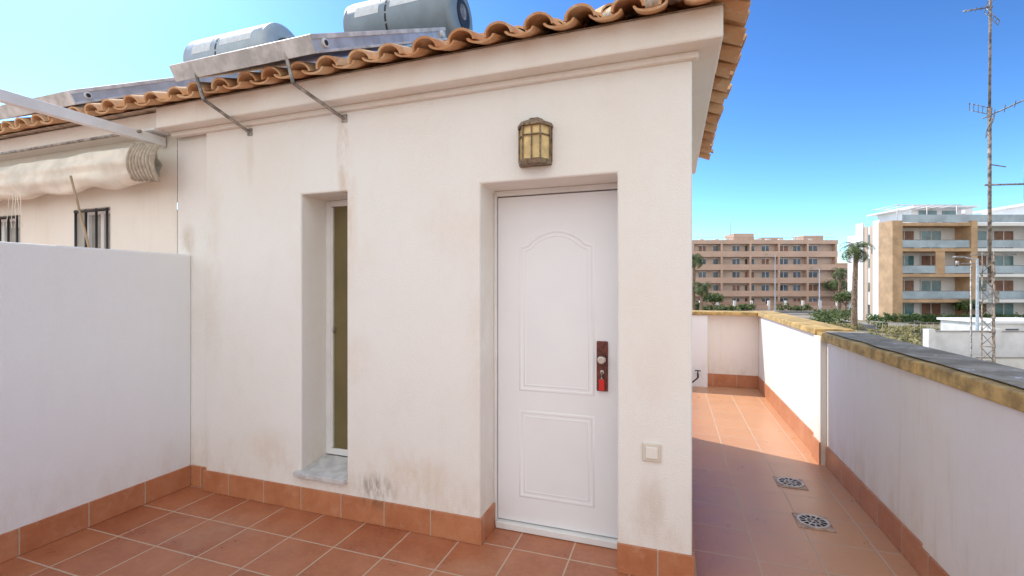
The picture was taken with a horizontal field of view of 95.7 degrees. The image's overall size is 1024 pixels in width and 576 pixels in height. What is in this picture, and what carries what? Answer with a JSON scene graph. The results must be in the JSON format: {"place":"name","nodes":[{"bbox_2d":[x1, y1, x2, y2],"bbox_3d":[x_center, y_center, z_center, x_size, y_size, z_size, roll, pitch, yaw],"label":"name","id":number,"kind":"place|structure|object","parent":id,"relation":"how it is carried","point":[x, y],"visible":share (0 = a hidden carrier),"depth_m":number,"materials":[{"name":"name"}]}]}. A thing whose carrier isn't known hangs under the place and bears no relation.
{"place":"outdoors","nodes":[
{"label":"outdoors","id":0,"kind":"place"},
{"bbox_2d":[0,386,918,575],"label":"terrace floor","id":1,"kind":"structure","parent":0,"point":[748,444],"depth_m":2.77,"materials":[{"name":"tile"}]},
{"bbox_2d":[0,135,176,253],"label":"walls","id":2,"kind":"structure","parent":1,"relation":"on","point":[143,216],"depth_m":3.81,"materials":[{"name":"white paint"}]},
{"bbox_2d":[0,215,18,242],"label":"bars","id":3,"kind":"object","parent":2,"relation":"attached to","point":[8,228],"visible":0.32,"depth_m":4.28,"materials":[{"name":"black metal"}]},
{"bbox_2d":[1,217,19,241],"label":"frame","id":4,"kind":"object","parent":2,"relation":"attached to","point":[4,232],"visible":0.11,"depth_m":4.46,"materials":[{"name":"white metal"}]},
{"bbox_2d":[1,221,19,242],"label":"pane","id":5,"kind":"object","parent":4,"relation":"attached to","point":[12,234],"depth_m":4.44,"materials":[{"name":"grey glass"}]},
{"bbox_2d":[0,89,170,228],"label":"folded awning","id":6,"kind":"object","parent":2,"relation":"attached to","point":[134,163],"visible":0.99,"depth_m":3.55,"materials":[{"name":"beige fabric"}]},
{"bbox_2d":[69,175,89,247],"bbox_3d":[-3.204,-0.180,3.550,0.373,1.364,0.016,0,0,1],"label":"awning crank rod","id":7,"kind":"object","parent":6,"relation":"attached to","point":[79,211],"visible":0.35,"depth_m":3.55,"materials":[{"name":"grey metal"}]},
{"bbox_2d":[0,113,177,160],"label":"cornice","id":8,"kind":"structure","parent":2,"relation":"attached to","point":[145,121],"depth_m":3.87,"materials":[{"name":"paint"}]},
{"bbox_2d":[74,207,108,248],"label":"bars","id":9,"kind":"object","parent":2,"relation":"attached to","point":[95,210],"visible":0.4,"depth_m":3.88,"materials":[{"name":"black metal"}]},
{"bbox_2d":[87,209,109,248],"bbox_3d":[-3.510,-0.160,3.999,0.432,1.020,0.040,0,0,19],"label":"frame","id":10,"kind":"object","parent":2,"relation":"attached to","point":[103,226],"visible":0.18,"depth_m":3.98,"materials":[{"name":"white metal"}]},
{"bbox_2d":[92,214,109,248],"bbox_3d":[-3.508,-0.142,4.007,0.362,0.985,0.005,0,0,19],"label":"pane","id":11,"kind":"object","parent":10,"relation":"attached to","point":[93,231],"visible":0.14,"depth_m":4.03,"materials":[{"name":"grey glass"}]},
{"bbox_2d":[0,241,190,534],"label":"wall","id":12,"kind":"structure","parent":1,"relation":"on","point":[95,373],"depth_m":2.91,"materials":[{"name":"paint"}]},
{"bbox_2d":[0,465,190,562],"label":"skirting","id":13,"kind":"object","parent":12,"relation":"attached to","point":[14,543],"visible":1,"depth_m":2.90,"materials":[{"name":"tile"}]},
{"bbox_2d":[177,209,177,253],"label":"back wall","id":14,"kind":"structure","parent":1,"relation":"on","point":[177,231],"depth_m":7.08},
{"bbox_2d":[178,134,205,466],"bbox_3d":[-2.389,0.155,3.622,0.354,2.690,0.200,0,0,19],"label":"party pilaster","id":15,"kind":"object","parent":1,"relation":"on","point":[192,196],"visible":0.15,"depth_m":3.52,"materials":[{"name":"white paint"}]},
{"bbox_2d":[191,465,205,487],"bbox_3d":[-2.351,1.422,3.497,0.178,0.154,0.014,0,0,19],"label":"skirting","id":16,"kind":"object","parent":15,"relation":"attached to","point":[196,475],"visible":0.56,"depth_m":3.50,"materials":[{"name":"tile"}]},
{"bbox_2d":[206,61,691,554],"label":"walls","id":17,"kind":"structure","parent":1,"relation":"on","point":[417,185],"depth_m":2.83,"materials":[{"name":"white paint"}]},
{"bbox_2d":[293,454,347,484],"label":"sill","id":18,"kind":"structure","parent":17,"relation":"attached to","point":[329,468],"depth_m":3.12,"materials":[{"name":"stone"}]},
{"bbox_2d":[326,200,347,455],"bbox_3d":[-1.169,0.285,3.321,0.371,1.830,0.040,0,0,19],"label":"frame","id":19,"kind":"object","parent":17,"relation":"attached to","point":[329,449],"visible":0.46,"depth_m":3.35,"materials":[{"name":"white metal"}]},
{"bbox_2d":[331,207,333,447],"bbox_3d":[-1.173,0.284,3.308,0.269,1.731,0.026,0,0,19],"label":"sash","id":20,"kind":"object","parent":19,"relation":"attached to","point":[332,326],"visible":0.46,"depth_m":3.34,"materials":[{"name":"white metal"}]},
{"bbox_2d":[333,206,347,449],"bbox_3d":[-1.170,0.284,3.316,0.283,1.741,0.006,0,0,19],"label":"glass","id":21,"kind":"object","parent":19,"relation":"attached to","point":[341,326],"visible":0.36,"depth_m":3.33,"materials":[{"name":"glass"}]},
{"bbox_2d":[156,5,722,173],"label":"eave cornice","id":22,"kind":"structure","parent":17,"relation":"on","point":[700,31],"depth_m":2.62,"materials":[{"name":"paint"}]},
{"bbox_2d":[0,3,722,202],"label":"roof deck","id":23,"kind":"structure","parent":22,"relation":"on","point":[71,125],"depth_m":3.24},
{"bbox_2d":[0,0,750,159],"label":"roof tiles","id":24,"kind":"object","parent":22,"relation":"on","point":[736,13],"visible":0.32,"depth_m":2.76,"materials":[{"name":"orange ceramic"}]},
{"bbox_2d":[0,23,294,119],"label":"solar water heater","id":25,"kind":"object","parent":24,"relation":"on","point":[236,40],"visible":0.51,"depth_m":4.25,"materials":[{"name":"metal"}]},
{"bbox_2d":[169,0,472,135],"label":"solar water heater","id":26,"kind":"object","parent":24,"relation":"on","point":[372,25],"visible":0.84,"depth_m":3.28,"materials":[{"name":"metal"}]},
{"bbox_2d":[595,0,683,25],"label":"hip mortar","id":27,"kind":"object","parent":24,"relation":"on","point":[650,3],"visible":0.03,"depth_m":2.44,"materials":[{"name":"beige concrete"}]},
{"bbox_2d":[171,51,698,137],"bbox_3d":[-0.826,-1.163,2.928,3.723,0.037,0.048,0,0,19],"label":"eave cornice bead","id":28,"kind":"object","parent":22,"relation":"attached to","point":[632,64],"visible":1,"depth_m":2.72,"materials":[{"name":"white paint"}]},
{"bbox_2d":[203,470,694,555],"bbox_3d":[-0.268,1.423,4.071,3.382,0.152,2.543,0,0,19],"label":"skirting side","id":29,"kind":"object","parent":17,"relation":"attached to","point":[486,523],"visible":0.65,"depth_m":2.77,"materials":[{"name":"tile"}]},
{"bbox_2d":[204,470,694,575],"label":"skirting front","id":30,"kind":"object","parent":17,"relation":"attached to","point":[633,560],"visible":1,"depth_m":2.90,"materials":[{"name":"tile"}]},
{"bbox_2d":[518,117,552,167],"bbox_3d":[0.119,-0.809,2.552,0.195,0.258,0.108,0,0,19],"label":"wall lantern","id":31,"kind":"object","parent":17,"relation":"attached to","point":[535,141],"depth_m":2.52,"materials":[{"name":"yellow glass"}]},
{"bbox_2d":[494,183,616,525],"bbox_3d":[0.267,0.445,2.819,0.785,2.104,0.062,0,0,19],"label":"frame","id":32,"kind":"object","parent":17,"relation":"attached to","point":[559,190],"visible":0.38,"depth_m":2.92,"materials":[{"name":"white wood"}]},
{"bbox_2d":[498,190,616,537],"bbox_3d":[0.272,0.441,2.823,0.750,2.018,0.041,0,0,19],"label":"leaf","id":33,"kind":"object","parent":32,"relation":"attached to","point":[556,332],"visible":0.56,"depth_m":2.80,"materials":[{"name":"white paint"}]},
{"bbox_2d":[524,235,588,389],"bbox_3d":[0.265,0.141,2.803,0.404,0.930,0.003,0,0,19],"label":"panel moulding","id":34,"kind":"object","parent":33,"relation":"attached to","point":[581,246],"visible":1,"depth_m":2.80,"materials":[{"name":"white paint"}]},
{"bbox_2d":[524,415,588,501],"bbox_3d":[0.265,1.025,2.803,0.404,0.478,0.003,0,0,19],"label":"panel moulding","id":35,"kind":"object","parent":33,"relation":"attached to","point":[553,495],"visible":1,"depth_m":2.80,"materials":[{"name":"white paint"}]},
{"bbox_2d":[519,229,594,395],"bbox_3d":[0.265,0.141,2.802,0.468,0.994,0.005,0,0,19],"label":"panel moulding","id":36,"kind":"object","parent":33,"relation":"attached to","point":[580,239],"visible":1,"depth_m":2.77,"materials":[{"name":"white paint"}]},
{"bbox_2d":[519,410,594,507],"bbox_3d":[0.265,1.025,2.802,0.468,0.542,0.005,0,0,19],"label":"panel moulding","id":37,"kind":"object","parent":33,"relation":"attached to","point":[592,504],"visible":1,"depth_m":2.78,"materials":[{"name":"white paint"}]},
{"bbox_2d":[597,341,607,391],"bbox_3d":[0.527,0.457,2.707,0.066,0.293,0.012,0,0,19],"label":"lock plate","id":38,"kind":"object","parent":33,"relation":"attached to","point":[602,348],"visible":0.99,"depth_m":2.70,"materials":[{"name":"brown metal"}]},
{"bbox_2d":[597,356,605,373],"bbox_3d":[0.517,0.446,2.679,0.049,0.112,0.047,0,0,19],"label":"knob","id":39,"kind":"object","parent":38,"relation":"attached to","point":[601,359],"visible":0.99,"depth_m":2.66,"materials":[{"name":"metal"}]},
{"bbox_2d":[642,442,660,461],"bbox_3d":[0.719,0.847,2.387,0.092,0.092,0.021,0,0,19],"label":"outdoor light switch","id":40,"kind":"object","parent":17,"relation":"attached to","point":[651,452],"visible":1,"depth_m":2.38,"materials":[{"name":"plastic"}]},
{"bbox_2d":[496,518,616,548],"bbox_3d":[0.267,1.477,2.809,0.758,0.040,0.080,0,0,19],"label":"threshold","id":41,"kind":"object","parent":1,"relation":"on","point":[565,534],"visible":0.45,"depth_m":2.77,"materials":[{"name":"white stone"}]},
{"bbox_2d":[708,373,757,388],"bbox_3d":[3.327,1.405,7.012,0.696,0.189,0.013,0,0,19],"label":"skirting end","id":42,"kind":"object","parent":1,"relation":"on","point":[737,381],"visible":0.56,"depth_m":7.00,"materials":[{"name":"tile"}]},
{"bbox_2d":[773,476,807,489],"bbox_3d":[2.137,1.494,3.562,0.200,0.012,0.200,0,0,20],"label":"floor drain","id":43,"kind":"object","parent":1,"relation":"on","point":[787,482],"visible":1,"depth_m":3.55,"materials":[{"name":"metal"}]},
{"bbox_2d":[792,512,835,532],"bbox_3d":[1.926,1.494,2.967,0.200,0.012,0.200,0,0,20],"label":"floor drain","id":44,"kind":"object","parent":1,"relation":"on","point":[811,521],"visible":1,"depth_m":2.95,"materials":[{"name":"metal"}]},
{"bbox_2d":[758,376,949,575],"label":"skirting long","id":45,"kind":"object","parent":1,"relation":"on","point":[904,539],"visible":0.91,"depth_m":3.09,"materials":[{"name":"tile"}]},
{"bbox_2d":[0,0,1023,262],"label":"sky","id":46,"kind":"structure","parent":0,"point":[835,112],"materials":[{"name":"blue"}]},
{"bbox_2d":[721,310,922,337],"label":"street","id":47,"kind":"structure","parent":0,"point":[803,312],"depth_m":77.20,"materials":[{"name":"grey asphalt"}]},
{"bbox_2d":[703,292,723,309],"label":"broadleaf tree","id":48,"kind":"object","parent":47,"relation":"on","point":[711,297],"visible":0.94,"depth_m":83.29,"materials":[{"name":"green plant"}]},
{"bbox_2d":[838,264,847,301],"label":"walls","id":49,"kind":"structure","parent":0,"point":[845,266],"depth_m":128.00,"materials":[{"name":"white paint"}]},
{"bbox_2d":[798,315,940,345],"bbox_3d":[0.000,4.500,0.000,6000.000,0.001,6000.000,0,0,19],"label":"ground","id":50,"kind":"structure","parent":0,"point":[935,324],"depth_m":55.64,"materials":[{"name":"beige soil"}]},
{"bbox_2d":[692,254,704,309],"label":"palm tree","id":51,"kind":"object","parent":50,"relation":"on","point":[695,257],"visible":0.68,"depth_m":79.76,"materials":[{"name":"green plant"}]},
{"bbox_2d":[692,315,707,386],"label":"end wall","id":52,"kind":"structure","parent":50,"relation":"on","point":[699,342],"depth_m":7.05,"materials":[{"name":"paint"}]},
{"bbox_2d":[692,310,757,315],"bbox_3d":[-1.146,0.383,8.647,10.173,0.051,0.450,0,0,19],"label":"coping end","id":53,"kind":"object","parent":52,"relation":"on","point":[715,312],"visible":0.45,"depth_m":6.96,"materials":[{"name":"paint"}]},
{"bbox_2d":[693,281,713,309],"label":"palm tree","id":54,"kind":"object","parent":50,"relation":"on","point":[700,289],"visible":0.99,"depth_m":77.74,"materials":[{"name":"green plant"}]},
{"bbox_2d":[708,315,758,375],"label":"end wall","id":55,"kind":"structure","parent":50,"relation":"on","point":[733,344],"depth_m":7.01,"materials":[{"name":"paint"}]},
{"bbox_2d":[695,300,812,310],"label":"street shrubs","id":56,"kind":"object","parent":50,"relation":"on","point":[750,306],"visible":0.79,"depth_m":89.49,"materials":[{"name":"green plant"}]},
{"bbox_2d":[692,218,837,305],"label":"apartment block","id":57,"kind":"structure","parent":50,"relation":"on","point":[738,267],"depth_m":102.55,"materials":[{"name":"pink concrete"}]},
{"bbox_2d":[699,246,816,303],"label":"windows","id":58,"kind":"structure","parent":57,"relation":"in","point":[715,248],"depth_m":102.95,"materials":[{"name":"grey glass"}]},
{"bbox_2d":[698,245,817,302],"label":"window frames","id":59,"kind":"structure","parent":57,"relation":"in","point":[698,245],"depth_m":102.90,"materials":[{"name":"paint"}]},
{"bbox_2d":[699,301,837,309],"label":"pillars","id":60,"kind":"structure","parent":50,"relation":"on","point":[768,303],"depth_m":91.95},
{"bbox_2d":[764,254,775,310],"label":"street lamp","id":61,"kind":"object","parent":50,"relation":"on","point":[775,280],"visible":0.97,"depth_m":87.93,"materials":[{"name":"metal"}]},
{"bbox_2d":[709,306,847,309],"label":"wall","id":62,"kind":"structure","parent":50,"relation":"on","point":[773,307],"depth_m":92.00,"materials":[{"name":"white paint"}]},
{"bbox_2d":[696,302,847,305],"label":"gate panels","id":63,"kind":"object","parent":62,"relation":"on","point":[789,303],"visible":0.53,"depth_m":92.10,"materials":[{"name":"metal"}]},
{"bbox_2d":[759,316,813,431],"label":"side wall","id":64,"kind":"structure","parent":50,"relation":"on","point":[786,364],"depth_m":5.08,"materials":[{"name":"paint"}]},
{"bbox_2d":[754,311,853,334],"bbox_3d":[3.333,0.383,5.581,0.295,0.055,3.330,0,0,19],"label":"coping","id":65,"kind":"object","parent":64,"relation":"on","point":[807,325],"visible":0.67,"depth_m":4.77,"materials":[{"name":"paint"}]},
{"bbox_2d":[810,267,819,309],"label":"street lamp","id":66,"kind":"object","parent":50,"relation":"on","point":[819,286],"visible":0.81,"depth_m":73.94,"materials":[{"name":"metal"}]},
{"bbox_2d":[814,334,826,464],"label":"pier","id":67,"kind":"structure","parent":50,"relation":"on","point":[820,390],"depth_m":3.94,"materials":[{"name":"paint"}]},
{"bbox_2d":[822,279,847,293],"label":"broadleaf tree","id":68,"kind":"object","parent":50,"relation":"on","point":[826,287],"visible":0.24,"depth_m":99.95,"materials":[{"name":"green plant"}]},
{"bbox_2d":[828,279,847,305],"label":"palm tree","id":69,"kind":"object","parent":50,"relation":"on","point":[834,283],"visible":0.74,"depth_m":92.73,"materials":[{"name":"green plant"}]},
{"bbox_2d":[829,268,847,309],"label":"palm tree","id":70,"kind":"object","parent":50,"relation":"on","point":[840,275],"visible":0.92,"depth_m":87.75,"materials":[{"name":"green plant"}]},
{"bbox_2d":[832,290,851,310],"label":"broadleaf tree","id":71,"kind":"object","parent":50,"relation":"on","point":[843,295],"visible":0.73,"depth_m":75.64,"materials":[{"name":"green plant"}]},
{"bbox_2d":[806,306,888,334],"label":"green shrubs","id":72,"kind":"object","parent":50,"relation":"on","point":[822,315],"visible":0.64,"depth_m":60.17,"materials":[{"name":"green plant"}]},
{"bbox_2d":[848,235,855,309],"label":"building","id":73,"kind":"structure","parent":50,"relation":"on","point":[851,239],"depth_m":75.34,"materials":[{"name":"white paint"}]},
{"bbox_2d":[878,206,1023,222],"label":"roof penthouse","id":74,"kind":"object","parent":73,"relation":"on","point":[893,215],"visible":0.23,"depth_m":66.62,"materials":[{"name":"white paint"}]},
{"bbox_2d":[919,211,955,222],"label":"penthouse windows","id":75,"kind":"structure","parent":74,"relation":"attached to","point":[935,212],"depth_m":64.93,"materials":[{"name":"teal glass"}]},
{"bbox_2d":[866,203,1023,216],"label":"roof canopy","id":76,"kind":"object","parent":74,"relation":"on","point":[962,207],"visible":0.39,"depth_m":64.74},
{"bbox_2d":[902,215,1023,221],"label":"roof glass rail","id":77,"kind":"object","parent":74,"relation":"on","point":[958,218],"visible":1,"depth_m":60.00,"materials":[{"name":"grey glass"}]},
{"bbox_2d":[961,208,992,222],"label":"roof chimneys","id":78,"kind":"object","parent":73,"relation":"on","point":[968,211],"visible":0.07,"depth_m":66.00,"materials":[{"name":"white paint"}]},
{"bbox_2d":[839,241,875,329],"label":"palm tree","id":79,"kind":"object","parent":50,"relation":"on","point":[857,251],"visible":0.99,"depth_m":49.78,"materials":[{"name":"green plant"}]},
{"bbox_2d":[856,220,880,319],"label":"side wall fins","id":80,"kind":"object","parent":50,"relation":"on","point":[860,232],"visible":0.64,"depth_m":64.90,"materials":[{"name":"white paint"}]},
{"bbox_2d":[827,343,922,542],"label":"side wall","id":81,"kind":"structure","parent":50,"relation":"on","point":[875,426],"depth_m":2.91,"materials":[{"name":"paint"}]},
{"bbox_2d":[823,321,940,345],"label":"dry shrubs","id":82,"kind":"object","parent":50,"relation":"on","point":[888,330],"visible":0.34,"depth_m":46.57,"materials":[{"name":"green plant"}]},
{"bbox_2d":[878,220,902,321],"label":"tan corner pier","id":83,"kind":"structure","parent":50,"relation":"on","point":[890,266],"depth_m":60.03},
{"bbox_2d":[870,321,940,328],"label":"lot wall","id":84,"kind":"structure","parent":50,"relation":"on","point":[898,324],"depth_m":52.51,"materials":[{"name":"concrete"}]},
{"bbox_2d":[876,322,940,338],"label":"metal fence","id":85,"kind":"object","parent":50,"relation":"on","point":[882,335],"visible":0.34,"depth_m":40.09,"materials":[{"name":"metal"}]},
{"bbox_2d":[903,220,977,315],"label":"tan frames","id":86,"kind":"structure","parent":50,"relation":"on","point":[966,230],"depth_m":59.80,"materials":[{"name":"beige paint"}]},
{"bbox_2d":[903,240,1023,298],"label":"balcony glass","id":87,"kind":"object","parent":86,"relation":"attached to","point":[957,269],"visible":0.85,"depth_m":59.88,"materials":[{"name":"grey glass"}]},
{"bbox_2d":[866,312,1023,323],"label":"hedge","id":88,"kind":"object","parent":50,"relation":"on","point":[929,317],"visible":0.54,"depth_m":58.34,"materials":[{"name":"green plant"}]},
{"bbox_2d":[868,227,1023,321],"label":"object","id":89,"kind":"object","parent":50,"relation":"on","point":[948,283],"visible":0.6,"depth_m":62.00,"materials":[{"name":"paint"}]},
{"bbox_2d":[864,226,872,319],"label":"side wall stripes","id":90,"kind":"object","parent":89,"relation":"attached to","point":[866,276],"visible":0.75,"depth_m":64.22,"materials":[{"name":"white paint"}]},
{"bbox_2d":[868,235,869,312],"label":"side windows","id":91,"kind":"structure","parent":89,"relation":"attached to","point":[868,266],"depth_m":63.93,"materials":[{"name":"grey glass"}]},
{"bbox_2d":[903,231,1012,320],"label":"windows teal","id":92,"kind":"object","parent":89,"relation":"attached to","point":[936,285],"visible":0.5,"depth_m":61.93,"materials":[{"name":"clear glass"}]},
{"bbox_2d":[903,231,1012,319],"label":"windows","id":93,"kind":"structure","parent":89,"relation":"attached to","point":[931,308],"depth_m":61.93,"materials":[{"name":"brown wood"}]},
{"bbox_2d":[903,230,1013,320],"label":"window frames","id":94,"kind":"structure","parent":89,"relation":"attached to","point":[941,280],"depth_m":61.90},
{"bbox_2d":[923,329,1001,355],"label":"pillars","id":95,"kind":"structure","parent":50,"relation":"on","point":[929,338],"depth_m":27.92,"materials":[{"name":"white paint"}]},
{"bbox_2d":[955,261,974,356],"bbox_3d":[8.330,2.000,8.530,0.280,5.000,0.060,0,0,19],"label":"street lamp","id":96,"kind":"object","parent":50,"relation":"on","point":[957,263],"visible":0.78,"depth_m":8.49,"materials":[{"name":"metal"}]},
{"bbox_2d":[952,256,978,329],"bbox_3d":[29.430,1.215,30.000,1.650,6.570,0.300,0,0,0],"label":"street lamp","id":97,"kind":"object","parent":50,"relation":"on","point":[977,299],"visible":0.79,"depth_m":29.95,"materials":[{"name":"metal"}]},
{"bbox_2d":[951,299,980,314],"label":"broadleaf tree","id":98,"kind":"object","parent":50,"relation":"on","point":[964,306],"visible":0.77,"depth_m":59.11,"materials":[{"name":"green plant"}]},
{"bbox_2d":[923,377,1023,575],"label":"side wall","id":99,"kind":"structure","parent":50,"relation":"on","point":[973,485],"depth_m":1.99,"materials":[{"name":"paint"}]},
{"bbox_2d":[817,332,1023,411],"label":"coping","id":100,"kind":"object","parent":99,"relation":"on","point":[1003,393],"visible":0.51,"depth_m":2.19,"materials":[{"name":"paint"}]},
{"bbox_2d":[825,331,1023,387],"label":"wall coping","id":101,"kind":"object","parent":100,"relation":"on","point":[1014,376],"visible":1,"depth_m":2.45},
{"bbox_2d":[937,317,1023,329],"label":"white outbuilding","id":102,"kind":"structure","parent":50,"relation":"on","point":[963,323],"depth_m":30.91,"materials":[{"name":"white paint"}]},
{"bbox_2d":[963,0,1023,362],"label":"antenna mast","id":103,"kind":"object","parent":50,"relation":"on","point":[993,297],"visible":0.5,"depth_m":8.98,"materials":[{"name":"metal"}]},
{"bbox_2d":[978,223,1023,302],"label":"white frames","id":104,"kind":"structure","parent":50,"relation":"on","point":[1004,225],"depth_m":59.80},
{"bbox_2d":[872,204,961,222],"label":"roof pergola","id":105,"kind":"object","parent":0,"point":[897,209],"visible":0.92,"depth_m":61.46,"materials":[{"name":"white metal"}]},
{"bbox_2d":[903,265,1023,265],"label":"balcony handrails","id":106,"kind":"object","parent":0,"point":[962,265],"visible":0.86,"depth_m":59.87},
{"bbox_3d":[0.518,0.525,2.680,0.015,0.021,0.004,0,0,19],"label":"key ring","id":107,"kind":"object","parent":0,"visible":0},
{"bbox_2d":[599,379,603,390],"bbox_3d":[0.518,0.561,2.681,0.032,0.067,0.010,0,0,19],"label":"key tag","id":108,"kind":"object","parent":107,"relation":"hanging from","point":[601,384],"visible":1,"depth_m":2.68,"materials":[{"name":"red plastic"}]},
{"label":"patio","id":109,"kind":"structure","parent":0,"visible":0},
{"bbox_2d":[935,332,1023,368],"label":"wall","id":110,"kind":"structure","parent":109,"relation":"on","point":[959,343],"depth_m":28.00,"materials":[{"name":"paint"}]},
{"bbox_2d":[935,330,1023,357],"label":"wall caps","id":111,"kind":"object","parent":110,"relation":"on","point":[985,331],"depth_m":27.95,"materials":[{"name":"white concrete"}]}
]}

